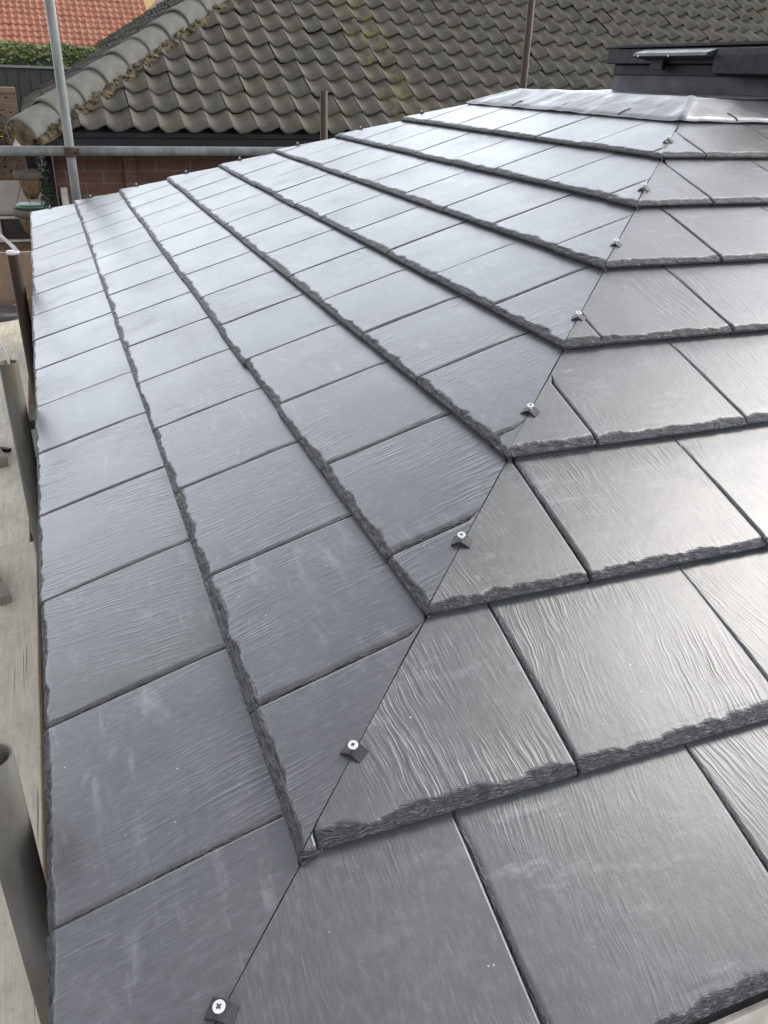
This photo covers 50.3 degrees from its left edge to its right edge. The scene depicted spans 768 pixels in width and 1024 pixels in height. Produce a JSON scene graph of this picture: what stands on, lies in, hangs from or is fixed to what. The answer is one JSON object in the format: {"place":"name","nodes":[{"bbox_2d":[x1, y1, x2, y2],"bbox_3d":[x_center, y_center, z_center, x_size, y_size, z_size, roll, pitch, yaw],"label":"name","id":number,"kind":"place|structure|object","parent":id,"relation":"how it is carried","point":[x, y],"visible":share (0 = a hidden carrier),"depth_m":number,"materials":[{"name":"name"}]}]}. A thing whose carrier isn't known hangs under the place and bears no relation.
{"place":"outdoors","nodes":[
{"label":"outdoors","id":0,"kind":"place"},
{"bbox_2d":[30,404,35,453],"bbox_3d":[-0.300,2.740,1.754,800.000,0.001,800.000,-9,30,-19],"label":"ground","id":1,"kind":"structure","parent":0,"point":[32,413],"depth_m":8.54,"materials":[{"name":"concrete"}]},
{"bbox_2d":[0,96,24,180],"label":"shrub","id":2,"kind":"object","parent":1,"relation":"on","point":[1,137],"visible":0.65,"depth_m":9.76,"materials":[{"name":"green plant"}]},
{"bbox_2d":[0,87,27,215],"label":"garden wall","id":3,"kind":"structure","parent":1,"relation":"on","point":[10,103],"depth_m":10.13,"materials":[{"name":"brown brick"}]},
{"bbox_2d":[0,300,33,404],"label":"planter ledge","id":4,"kind":"object","parent":1,"relation":"on","point":[30,310],"depth_m":8.41,"materials":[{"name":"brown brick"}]},
{"bbox_2d":[0,180,45,251],"bbox_3d":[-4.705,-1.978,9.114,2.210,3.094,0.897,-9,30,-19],"label":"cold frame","id":5,"kind":"object","parent":1,"relation":"on","point":[14,233],"visible":0.12,"depth_m":8.55,"materials":[{"name":"brown glass"}]},
{"bbox_2d":[0,65,70,169],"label":"garden fence","id":6,"kind":"object","parent":1,"relation":"on","point":[45,76],"visible":0.12,"depth_m":12.23,"materials":[{"name":"wood"}]},
{"bbox_2d":[0,40,97,168],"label":"hedge","id":7,"kind":"object","parent":1,"relation":"on","point":[23,57],"visible":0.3,"depth_m":12.49,"materials":[{"name":"green plant"}]},
{"bbox_2d":[0,0,534,1023],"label":"scaffold","id":8,"kind":"object","parent":1,"relation":"on","point":[22,880],"visible":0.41,"depth_m":2.21,"materials":[{"name":"grey metal"}]},
{"bbox_2d":[0,342,9,364],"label":"barrier tape","id":9,"kind":"object","parent":8,"relation":"attached to","point":[5,354],"visible":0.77,"depth_m":2.14,"materials":[{"name":"white plastic"}]},
{"bbox_2d":[0,233,19,254],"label":"barrier tape","id":10,"kind":"object","parent":8,"relation":"attached to","point":[15,251],"visible":1,"depth_m":3.30,"materials":[{"name":"white plastic"}]},
{"bbox_2d":[0,318,30,545],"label":"scaffold board","id":11,"kind":"object","parent":8,"relation":"on","point":[15,527],"visible":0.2,"depth_m":3.51,"materials":[{"name":"beige wood"}]},
{"bbox_2d":[0,448,8,467],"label":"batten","id":12,"kind":"object","parent":11,"relation":"on","point":[3,460],"visible":1,"depth_m":3.53,"materials":[{"name":"beige wood"}]},
{"bbox_2d":[0,446,10,451],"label":"batten","id":13,"kind":"object","parent":11,"relation":"on","point":[5,449],"visible":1,"depth_m":3.67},
{"bbox_2d":[0,304,17,321],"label":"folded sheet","id":14,"kind":"object","parent":11,"relation":"on","point":[8,312],"visible":0.67,"depth_m":5.57,"materials":[{"name":"grey plastic"}]},
{"bbox_2d":[0,251,32,300],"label":"toe board","id":15,"kind":"object","parent":8,"relation":"attached to","point":[6,291],"depth_m":5.66,"materials":[{"name":"brown wood"}]},
{"bbox_2d":[0,542,46,1023],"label":"scaffold board","id":16,"kind":"object","parent":8,"relation":"on","point":[21,729],"visible":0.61,"depth_m":2.12,"materials":[{"name":"beige wood"}]},
{"bbox_2d":[0,578,11,604],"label":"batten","id":17,"kind":"object","parent":16,"relation":"on","point":[5,596],"visible":1,"depth_m":2.54,"materials":[{"name":"beige wood"}]},
{"bbox_2d":[5,0,767,206],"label":"bungalow","id":18,"kind":"object","parent":1,"relation":"on","point":[220,73],"visible":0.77,"depth_m":8.16,"materials":[{"name":"tile"}]},
{"bbox_2d":[13,156,43,198],"bbox_3d":[-3.065,-3.004,7.008,0.248,0.599,0.246,-9,30,-19],"label":"hanging basket","id":19,"kind":"object","parent":18,"relation":"hanging from","point":[29,179],"visible":0.92,"depth_m":7.03,"materials":[{"name":"brown wicker"}]},
{"bbox_2d":[13,165,47,235],"bbox_3d":[-3.087,-2.727,7.150,0.335,0.599,0.333,-9,30,-19],"label":"hanging basket","id":20,"kind":"object","parent":18,"relation":"hanging from","point":[22,211],"visible":0.6,"depth_m":7.10,"materials":[{"name":"green plastic"}]},
{"bbox_2d":[33,156,54,207],"bbox_3d":[-2.978,-2.693,7.242,0.178,1.150,0.241,-9,30,-19],"label":"climbing plant","id":21,"kind":"object","parent":18,"relation":"attached to","point":[46,190],"visible":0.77,"depth_m":7.13,"materials":[{"name":"green plant"}]},
{"bbox_2d":[30,40,767,1023],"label":"conservatory","id":22,"kind":"object","parent":1,"relation":"on","point":[402,518],"visible":1,"depth_m":1.22,"materials":[{"name":"tile"}]},
{"bbox_2d":[31,532,46,881],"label":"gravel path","id":23,"kind":"structure","parent":0,"point":[42,694],"depth_m":4.82,"materials":[{"name":"gravel"}]},
{"bbox_2d":[0,0,163,55],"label":"red roofed house","id":24,"kind":"structure","parent":0,"point":[87,23],"depth_m":21.38,"materials":[{"name":"tile"}]},
{"bbox_2d":[133,0,155,12],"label":"yellow house","id":25,"kind":"structure","parent":0,"point":[148,3],"depth_m":30.24,"materials":[{"name":"red"}]}
]}

